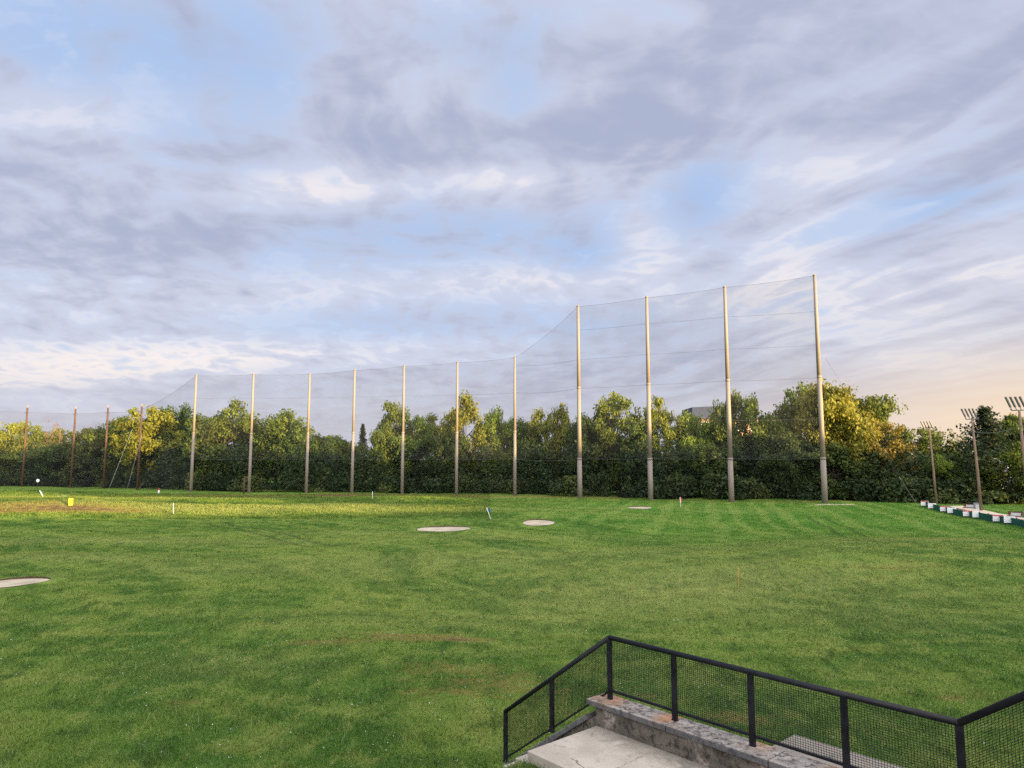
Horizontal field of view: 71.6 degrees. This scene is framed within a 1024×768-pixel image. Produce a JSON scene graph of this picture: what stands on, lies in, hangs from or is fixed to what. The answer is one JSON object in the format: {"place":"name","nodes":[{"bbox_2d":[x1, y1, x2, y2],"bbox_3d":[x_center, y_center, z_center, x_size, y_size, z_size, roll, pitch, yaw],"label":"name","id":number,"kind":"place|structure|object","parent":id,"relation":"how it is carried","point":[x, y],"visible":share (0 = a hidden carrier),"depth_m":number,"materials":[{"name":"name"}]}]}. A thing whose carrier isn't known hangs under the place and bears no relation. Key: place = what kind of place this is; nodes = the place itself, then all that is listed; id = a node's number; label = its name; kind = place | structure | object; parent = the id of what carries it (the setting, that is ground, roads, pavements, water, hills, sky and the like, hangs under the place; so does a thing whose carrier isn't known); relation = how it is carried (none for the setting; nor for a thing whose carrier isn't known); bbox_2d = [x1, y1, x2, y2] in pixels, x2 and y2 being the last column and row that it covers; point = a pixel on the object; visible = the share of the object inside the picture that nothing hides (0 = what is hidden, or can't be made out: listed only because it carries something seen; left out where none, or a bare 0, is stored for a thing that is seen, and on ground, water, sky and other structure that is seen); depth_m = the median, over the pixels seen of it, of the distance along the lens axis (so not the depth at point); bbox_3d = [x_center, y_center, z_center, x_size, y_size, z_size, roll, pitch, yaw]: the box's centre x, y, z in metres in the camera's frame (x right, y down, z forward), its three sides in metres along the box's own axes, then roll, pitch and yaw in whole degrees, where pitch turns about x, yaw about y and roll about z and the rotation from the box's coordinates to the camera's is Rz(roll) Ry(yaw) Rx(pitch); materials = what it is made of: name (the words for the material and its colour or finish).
{"place":"outdoors","nodes":[
{"label":"outdoors","id":0,"kind":"place"},
{"bbox_2d":[0,466,1023,767],"bbox_3d":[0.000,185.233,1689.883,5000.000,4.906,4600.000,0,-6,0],"label":"ground","id":1,"kind":"structure","parent":0,"point":[564,590],"depth_m":25.66,"materials":[{"name":"green plant"}]},
{"bbox_2d":[0,420,31,453],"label":"deciduous tree","id":2,"kind":"object","parent":1,"relation":"on","point":[11,431],"visible":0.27,"depth_m":168.69,"materials":[{"name":"yellow plant"}]},
{"bbox_2d":[0,450,33,485],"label":"deciduous tree","id":3,"kind":"object","parent":1,"relation":"on","point":[7,458],"visible":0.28,"depth_m":153.80,"materials":[{"name":"green plant"}]},
{"bbox_2d":[20,406,27,486],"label":"wooden net pole","id":4,"kind":"object","parent":1,"relation":"on","point":[23,461],"visible":0.87,"depth_m":147.23,"materials":[{"name":"brown wood"}]},
{"bbox_2d":[0,576,69,590],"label":"sand bunker","id":5,"kind":"object","parent":1,"relation":"on","point":[10,582],"visible":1,"depth_m":31.67,"materials":[{"name":"sand"}]},
{"bbox_2d":[5,423,67,479],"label":"deciduous tree","id":6,"kind":"object","parent":1,"relation":"on","point":[35,436],"visible":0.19,"depth_m":167.09,"materials":[{"name":"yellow plant"}]},
{"bbox_2d":[9,443,78,485],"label":"deciduous tree","id":7,"kind":"object","parent":1,"relation":"on","point":[36,454],"visible":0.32,"depth_m":152.02,"materials":[{"name":"green plant"}]},
{"bbox_2d":[44,420,62,445],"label":"sparse tree","id":8,"kind":"object","parent":1,"relation":"on","point":[59,435],"visible":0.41,"depth_m":165.43,"materials":[{"name":"brown plant"}]},
{"bbox_2d":[42,427,80,443],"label":"deciduous tree","id":9,"kind":"object","parent":1,"relation":"on","point":[62,433],"visible":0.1,"depth_m":170.81,"materials":[{"name":"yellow plant"}]},
{"bbox_2d":[69,407,76,487],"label":"wooden net pole","id":10,"kind":"object","parent":1,"relation":"on","point":[72,462],"visible":0.87,"depth_m":146.19,"materials":[{"name":"brown wood"}]},
{"bbox_2d":[39,440,108,483],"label":"deciduous tree","id":11,"kind":"object","parent":1,"relation":"on","point":[64,457],"visible":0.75,"depth_m":151.65,"materials":[{"name":"green plant"}]},
{"bbox_2d":[67,427,107,468],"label":"deciduous tree","id":12,"kind":"object","parent":1,"relation":"on","point":[84,431],"visible":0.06,"depth_m":165.92,"materials":[{"name":"green plant"}]},
{"bbox_2d":[82,419,122,486],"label":"deciduous tree","id":13,"kind":"object","parent":1,"relation":"on","point":[97,437],"visible":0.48,"depth_m":153.37,"materials":[{"name":"green plant"}]},
{"bbox_2d":[102,405,108,488],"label":"wooden net pole","id":14,"kind":"object","parent":1,"relation":"on","point":[104,465],"visible":0.87,"depth_m":144.24,"materials":[{"name":"brown wood"}]},
{"bbox_2d":[100,415,134,477],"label":"deciduous tree","id":15,"kind":"object","parent":1,"relation":"on","point":[115,432],"visible":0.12,"depth_m":153.13,"materials":[{"name":"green plant"}]},
{"bbox_2d":[136,406,142,489],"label":"wooden net pole","id":16,"kind":"object","parent":1,"relation":"on","point":[138,464],"visible":0.84,"depth_m":137.24,"materials":[{"name":"brown wood"}]},
{"bbox_2d":[109,405,186,478],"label":"deciduous tree","id":17,"kind":"object","parent":1,"relation":"on","point":[154,421],"visible":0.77,"depth_m":146.31,"materials":[{"name":"yellow plant"}]},
{"bbox_2d":[148,402,196,478],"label":"deciduous tree","id":18,"kind":"object","parent":1,"relation":"on","point":[183,417],"visible":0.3,"depth_m":151.71,"materials":[{"name":"green plant"}]},
{"bbox_2d":[189,375,197,491],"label":"net pole","id":19,"kind":"object","parent":1,"relation":"on","point":[192,452],"visible":0.92,"depth_m":123.47,"materials":[{"name":"metal"}]},
{"bbox_2d":[182,412,222,488],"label":"deciduous tree","id":20,"kind":"object","parent":1,"relation":"on","point":[189,437],"visible":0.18,"depth_m":136.91,"materials":[{"name":"green plant"}]},
{"bbox_2d":[181,396,259,482],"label":"deciduous tree","id":21,"kind":"object","parent":1,"relation":"on","point":[223,426],"visible":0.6,"depth_m":135.19,"materials":[{"name":"green plant"}]},
{"bbox_2d":[231,419,269,483],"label":"deciduous tree","id":22,"kind":"object","parent":1,"relation":"on","point":[240,438],"visible":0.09,"depth_m":138.35,"materials":[{"name":"green plant"}]},
{"bbox_2d":[247,373,254,492],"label":"net pole","id":23,"kind":"object","parent":1,"relation":"on","point":[250,450],"visible":0.91,"depth_m":122.97,"materials":[{"name":"metal"}]},
{"bbox_2d":[243,408,314,480],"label":"deciduous tree","id":24,"kind":"object","parent":1,"relation":"on","point":[274,426],"visible":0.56,"depth_m":134.41,"materials":[{"name":"green plant"}]},
{"bbox_2d":[275,422,317,483],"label":"deciduous tree","id":25,"kind":"object","parent":1,"relation":"on","point":[297,448],"visible":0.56,"depth_m":133.60,"materials":[{"name":"green plant"}]},
{"bbox_2d":[305,373,310,492],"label":"net pole","id":26,"kind":"object","parent":1,"relation":"on","point":[307,450],"visible":0.91,"depth_m":122.48,"materials":[{"name":"metal"}]},
{"bbox_2d":[297,432,348,483],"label":"deciduous tree","id":27,"kind":"object","parent":1,"relation":"on","point":[332,443],"visible":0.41,"depth_m":135.34,"materials":[{"name":"green plant"}]},
{"bbox_2d":[328,439,370,486],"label":"deciduous tree","id":28,"kind":"object","parent":1,"relation":"on","point":[356,446],"visible":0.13,"depth_m":144.23,"materials":[{"name":"green plant"}]},
{"bbox_2d":[350,369,355,492],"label":"net pole","id":29,"kind":"object","parent":1,"relation":"on","point":[352,455],"visible":0.91,"depth_m":120.50,"materials":[{"name":"metal"}]},
{"bbox_2d":[358,423,368,456],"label":"conifer","id":30,"kind":"object","parent":1,"relation":"on","point":[363,439],"visible":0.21,"depth_m":159.46,"materials":[{"name":"green plant"}]},
{"bbox_2d":[366,422,393,490],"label":"deciduous tree","id":31,"kind":"object","parent":1,"relation":"on","point":[377,439],"visible":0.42,"depth_m":131.57,"materials":[{"name":"green plant"}]},
{"bbox_2d":[374,400,415,474],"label":"deciduous tree","id":32,"kind":"object","parent":1,"relation":"on","point":[393,415],"visible":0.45,"depth_m":134.17,"materials":[{"name":"green plant"}]},
{"bbox_2d":[400,365,404,493],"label":"net pole","id":33,"kind":"object","parent":1,"relation":"on","point":[402,450],"visible":0.93,"depth_m":119.03,"materials":[{"name":"metal"}]},
{"bbox_2d":[390,410,439,484],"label":"deciduous tree","id":34,"kind":"object","parent":1,"relation":"on","point":[424,437],"visible":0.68,"depth_m":131.64,"materials":[{"name":"green plant"}]},
{"bbox_2d":[422,412,447,475],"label":"deciduous tree","id":35,"kind":"object","parent":1,"relation":"on","point":[432,419],"visible":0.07,"depth_m":137.27,"materials":[{"name":"green plant"}]},
{"bbox_2d":[403,525,483,533],"bbox_3d":[-5.471,11.619,56.605,7.089,0.289,6.844,0,-6,0],"label":"sand bunker","id":36,"kind":"object","parent":1,"relation":"on","point":[454,528],"visible":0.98,"depth_m":56.56,"materials":[{"name":"sand"}]},
{"bbox_2d":[431,422,470,491],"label":"deciduous tree","id":37,"kind":"object","parent":1,"relation":"on","point":[445,441],"visible":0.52,"depth_m":124.94,"materials":[{"name":"green plant"}]},
{"bbox_2d":[455,361,457,493],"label":"net pole","id":38,"kind":"object","parent":1,"relation":"on","point":[456,462],"visible":0.93,"depth_m":117.02,"materials":[{"name":"metal"}]},
{"bbox_2d":[437,389,488,482],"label":"deciduous tree","id":39,"kind":"object","parent":1,"relation":"on","point":[467,412],"visible":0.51,"depth_m":128.79,"materials":[{"name":"green plant"}]},
{"bbox_2d":[479,405,511,482],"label":"deciduous tree","id":40,"kind":"object","parent":1,"relation":"on","point":[492,424],"visible":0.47,"depth_m":129.71,"materials":[{"name":"green plant"}]},
{"bbox_2d":[488,416,521,479],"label":"deciduous tree","id":41,"kind":"object","parent":1,"relation":"on","point":[507,452],"visible":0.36,"depth_m":128.79,"materials":[{"name":"green plant"}]},
{"bbox_2d":[1,617,1019,767],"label":"clover flowers","id":42,"kind":"object","parent":1,"relation":"on","point":[502,676],"visible":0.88,"depth_m":18.30,"materials":[{"name":"plant"}]},
{"bbox_2d":[0,422,1023,498],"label":"thicket","id":43,"kind":"object","parent":1,"relation":"on","point":[524,463],"visible":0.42,"depth_m":121.31,"materials":[{"name":"green plant"}]},
{"bbox_2d":[0,467,1023,504],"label":"undergrowth","id":44,"kind":"object","parent":1,"relation":"on","point":[869,490],"visible":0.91,"depth_m":110.14,"materials":[{"name":"green plant"}]},
{"bbox_2d":[513,356,516,495],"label":"net pole","id":45,"kind":"object","parent":1,"relation":"on","point":[514,465],"visible":0.93,"depth_m":113.48,"materials":[{"name":"metal"}]},
{"bbox_2d":[206,358,509,459],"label":"safety net","id":46,"kind":"object","parent":45,"relation":"attached to","point":[334,397],"visible":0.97,"depth_m":122.21,"materials":[{"name":"fabric"}]},
{"bbox_2d":[503,416,543,478],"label":"deciduous tree","id":47,"kind":"object","parent":1,"relation":"on","point":[520,433],"visible":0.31,"depth_m":126.33,"materials":[{"name":"green plant"}]},
{"bbox_2d":[515,519,562,527],"bbox_3d":[2.371,12.288,62.749,4.666,0.382,7.416,0,-6,0],"label":"sand bunker","id":48,"kind":"object","parent":1,"relation":"on","point":[534,523],"visible":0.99,"depth_m":62.09,"materials":[{"name":"sand"}]},
{"bbox_2d":[522,407,565,479],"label":"deciduous tree","id":49,"kind":"object","parent":1,"relation":"on","point":[534,428],"visible":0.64,"depth_m":124.43,"materials":[{"name":"green plant"}]},
{"bbox_2d":[549,402,573,476],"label":"deciduous tree","id":50,"kind":"object","parent":1,"relation":"on","point":[563,417],"visible":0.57,"depth_m":124.97,"materials":[{"name":"green plant"}]},
{"bbox_2d":[576,305,581,497],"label":"net pole","id":51,"kind":"object","parent":1,"relation":"on","point":[579,468],"visible":0.96,"depth_m":106.59,"materials":[{"name":"metal"}]},
{"bbox_2d":[517,315,575,460],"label":"safety net","id":52,"kind":"object","parent":51,"relation":"attached to","point":[547,392],"visible":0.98,"depth_m":110.71,"materials":[{"name":"fabric"}]},
{"bbox_2d":[563,412,604,488],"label":"deciduous tree","id":53,"kind":"object","parent":1,"relation":"on","point":[587,428],"visible":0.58,"depth_m":118.28,"materials":[{"name":"green plant"}]},
{"bbox_2d":[588,409,616,493],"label":"deciduous tree","id":54,"kind":"object","parent":1,"relation":"on","point":[605,421],"visible":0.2,"depth_m":120.04,"materials":[{"name":"green plant"}]},
{"bbox_2d":[505,726,708,767],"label":"stair","id":55,"kind":"object","parent":1,"relation":"on","point":[596,747],"visible":0.88,"depth_m":9.78,"materials":[{"name":"concrete"}]},
{"bbox_2d":[590,391,642,491],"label":"deciduous tree","id":56,"kind":"object","parent":1,"relation":"on","point":[614,409],"visible":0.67,"depth_m":116.63,"materials":[{"name":"green plant"}]},
{"bbox_2d":[617,419,659,486],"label":"deciduous tree","id":57,"kind":"object","parent":1,"relation":"on","point":[641,433],"visible":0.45,"depth_m":113.65,"materials":[{"name":"green plant"}]},
{"bbox_2d":[621,506,657,509],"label":"sand bunker","id":58,"kind":"object","parent":1,"relation":"on","point":[641,507],"visible":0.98,"depth_m":82.97,"materials":[{"name":"sand"}]},
{"bbox_2d":[645,296,652,499],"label":"net pole","id":59,"kind":"object","parent":1,"relation":"on","point":[649,461],"visible":0.98,"depth_m":101.38,"materials":[{"name":"metal"}]},
{"bbox_2d":[634,394,675,478],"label":"deciduous tree","id":60,"kind":"object","parent":1,"relation":"on","point":[663,416],"visible":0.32,"depth_m":115.20,"materials":[{"name":"green plant"}]},
{"bbox_2d":[501,694,837,767],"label":"stair wall","id":61,"kind":"structure","parent":1,"relation":"on","point":[701,744],"depth_m":9.75,"materials":[{"name":"concrete"}]},
{"bbox_2d":[502,635,1023,767],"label":"railing","id":62,"kind":"object","parent":61,"relation":"on","point":[958,724],"visible":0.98,"depth_m":9.10,"materials":[{"name":"black metal"}]},
{"bbox_2d":[659,415,695,465],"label":"deciduous tree","id":63,"kind":"object","parent":1,"relation":"on","point":[672,433],"visible":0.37,"depth_m":112.87,"materials":[{"name":"green plant"}]},
{"bbox_2d":[669,443,710,497],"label":"deciduous tree","id":64,"kind":"object","parent":1,"relation":"on","point":[691,456],"visible":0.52,"depth_m":106.37,"materials":[{"name":"green plant"}]},
{"bbox_2d":[676,410,716,494],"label":"deciduous tree","id":65,"kind":"object","parent":1,"relation":"on","point":[701,434],"visible":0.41,"depth_m":111.51,"materials":[{"name":"green plant"}]},
{"bbox_2d":[686,442,745,488],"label":"deciduous tree","id":66,"kind":"object","parent":1,"relation":"on","point":[723,461],"visible":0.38,"depth_m":105.99,"materials":[{"name":"green plant"}]},
{"bbox_2d":[723,286,734,501],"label":"net pole","id":67,"kind":"object","parent":1,"relation":"on","point":[729,452],"visible":0.93,"depth_m":96.54,"materials":[{"name":"metal"}]},
{"bbox_2d":[706,388,758,475],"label":"deciduous tree","id":68,"kind":"object","parent":1,"relation":"on","point":[719,431],"visible":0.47,"depth_m":109.93,"materials":[{"name":"green plant"}]},
{"bbox_2d":[735,392,777,481],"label":"deciduous tree","id":69,"kind":"object","parent":1,"relation":"on","point":[761,423],"visible":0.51,"depth_m":107.95,"materials":[{"name":"green plant"}]},
{"bbox_2d":[766,402,797,483],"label":"deciduous tree","id":70,"kind":"object","parent":1,"relation":"on","point":[783,417],"visible":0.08,"depth_m":110.71,"materials":[{"name":"green plant"}]},
{"bbox_2d":[749,430,818,498],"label":"deciduous tree","id":71,"kind":"object","parent":1,"relation":"on","point":[790,447],"visible":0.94,"depth_m":100.48,"materials":[{"name":"green plant"}]},
{"bbox_2d":[764,381,829,492],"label":"deciduous tree","id":72,"kind":"object","parent":1,"relation":"on","point":[778,426],"visible":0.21,"depth_m":108.15,"materials":[{"name":"green plant"}]},
{"bbox_2d":[813,274,827,502],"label":"net pole","id":73,"kind":"object","parent":1,"relation":"on","point":[824,491],"visible":0.94,"depth_m":93.00,"materials":[{"name":"metal"}]},
{"bbox_2d":[579,276,810,423],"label":"safety net","id":74,"kind":"object","parent":73,"relation":"attached to","point":[699,351],"visible":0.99,"depth_m":98.85,"materials":[{"name":"fabric"}]},
{"bbox_2d":[814,504,853,504],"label":"gravel patch","id":75,"kind":"object","parent":1,"relation":"on","point":[833,504],"visible":0.83,"depth_m":88.66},
{"bbox_2d":[790,378,883,491],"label":"deciduous tree","id":76,"kind":"object","parent":1,"relation":"on","point":[846,425],"visible":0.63,"depth_m":101.46,"materials":[{"name":"green plant"}]},
{"bbox_2d":[801,442,874,499],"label":"deciduous tree","id":77,"kind":"object","parent":1,"relation":"on","point":[831,451],"visible":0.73,"depth_m":97.78,"materials":[{"name":"green plant"}]},
{"bbox_2d":[773,735,903,767],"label":"walkway slab","id":78,"kind":"structure","parent":1,"relation":"on","point":[815,752],"depth_m":9.71,"materials":[{"name":"concrete"}]},
{"bbox_2d":[827,361,914,500],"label":"guy wire","id":79,"kind":"object","parent":1,"relation":"attached to","point":[869,428],"visible":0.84,"depth_m":92.46,"materials":[{"name":"metal"}]},
{"bbox_2d":[830,393,915,455],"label":"deciduous tree","id":80,"kind":"object","parent":1,"relation":"on","point":[883,409],"visible":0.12,"depth_m":107.13,"materials":[{"name":"green plant"}]},
{"bbox_2d":[868,418,919,486],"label":"deciduous tree","id":81,"kind":"object","parent":1,"relation":"on","point":[895,445],"visible":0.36,"depth_m":99.88,"materials":[{"name":"green plant"}]},
{"bbox_2d":[920,421,937,503],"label":"floodlight pole","id":82,"kind":"object","parent":1,"relation":"on","point":[934,483],"visible":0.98,"depth_m":90.90,"materials":[{"name":"grey wood"}]},
{"bbox_2d":[911,427,955,467],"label":"deciduous tree","id":83,"kind":"object","parent":1,"relation":"on","point":[924,440],"visible":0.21,"depth_m":106.55,"materials":[{"name":"green plant"}]},
{"bbox_2d":[916,452,970,499],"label":"deciduous tree","id":84,"kind":"object","parent":1,"relation":"on","point":[940,468],"visible":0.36,"depth_m":95.74,"materials":[{"name":"green plant"}]},
{"bbox_2d":[945,429,963,449],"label":"sparse tree","id":85,"kind":"object","parent":1,"relation":"on","point":[954,440],"visible":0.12,"depth_m":110.62,"materials":[{"name":"green plant"}]},
{"bbox_2d":[921,500,1023,527],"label":"tee barrier","id":86,"kind":"object","parent":1,"relation":"on","point":[989,517],"visible":0.71,"depth_m":66.81,"materials":[{"name":"green fabric"}]},
{"bbox_2d":[963,510,971,516],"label":"sign board","id":87,"kind":"object","parent":86,"relation":"attached to","point":[965,512],"visible":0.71,"depth_m":70.70,"materials":[{"name":"white paint"}]},
{"bbox_2d":[972,511,981,516],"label":"sign board","id":88,"kind":"object","parent":86,"relation":"attached to","point":[975,513],"visible":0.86,"depth_m":68.26,"materials":[{"name":"white plastic"}]},
{"bbox_2d":[992,515,1002,522],"bbox_3d":[43.506,12.102,63.523,0.840,0.780,0.084,-2,-6,19],"label":"sign board","id":89,"kind":"object","parent":86,"relation":"attached to","point":[995,517],"visible":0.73,"depth_m":63.55,"materials":[{"name":"white paint"}]},
{"bbox_2d":[1004,516,1014,524],"bbox_3d":[42.888,11.795,61.176,0.840,0.780,0.075,-2,-6,19],"label":"sign board","id":90,"kind":"object","parent":86,"relation":"attached to","point":[1007,519],"visible":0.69,"depth_m":61.20,"materials":[{"name":"white plastic"}]},
{"bbox_2d":[940,451,1009,490],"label":"deciduous tree","id":91,"kind":"object","parent":1,"relation":"on","point":[994,473],"visible":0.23,"depth_m":96.53,"materials":[{"name":"green plant"}]},
{"bbox_2d":[949,506,1023,519],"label":"tee deck","id":92,"kind":"structure","parent":1,"relation":"on","point":[983,511],"depth_m":74.06,"materials":[{"name":"beige concrete"}]},
{"bbox_2d":[961,408,982,510],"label":"floodlight pole","id":93,"kind":"object","parent":92,"relation":"on","point":[977,477],"visible":0.99,"depth_m":74.83,"materials":[{"name":"grey wood"}]},
{"bbox_2d":[962,405,1013,458],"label":"conifer","id":94,"kind":"object","parent":1,"relation":"on","point":[988,425],"visible":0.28,"depth_m":111.09,"materials":[{"name":"green plant"}]},
{"bbox_2d":[993,415,1019,456],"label":"conifer","id":95,"kind":"object","parent":1,"relation":"on","point":[1012,434],"visible":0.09,"depth_m":117.47,"materials":[{"name":"green plant"}]},
{"bbox_2d":[996,414,1023,501],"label":"deciduous tree","id":96,"kind":"object","parent":1,"relation":"on","point":[1011,457],"visible":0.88,"depth_m":92.36,"materials":[{"name":"green plant"}]},
{"bbox_2d":[1004,396,1023,470],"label":"floodlight pole","id":97,"kind":"object","parent":1,"relation":"on","point":[1020,419],"visible":1,"depth_m":58.98,"materials":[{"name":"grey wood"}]},
{"bbox_2d":[1007,511,1023,516],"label":"bench","id":98,"kind":"object","parent":1,"relation":"on","point":[1009,512],"visible":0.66,"depth_m":66.36,"materials":[{"name":"brown wood"}]},
{"bbox_2d":[0,0,1023,459],"label":"sky","id":99,"kind":"structure","parent":0,"point":[278,191],"materials":[{"name":"blue"}]},
{"bbox_2d":[682,406,758,445],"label":"brick building","id":100,"kind":"structure","parent":0,"point":[698,411],"depth_m":146.73,"materials":[{"name":"brick"}]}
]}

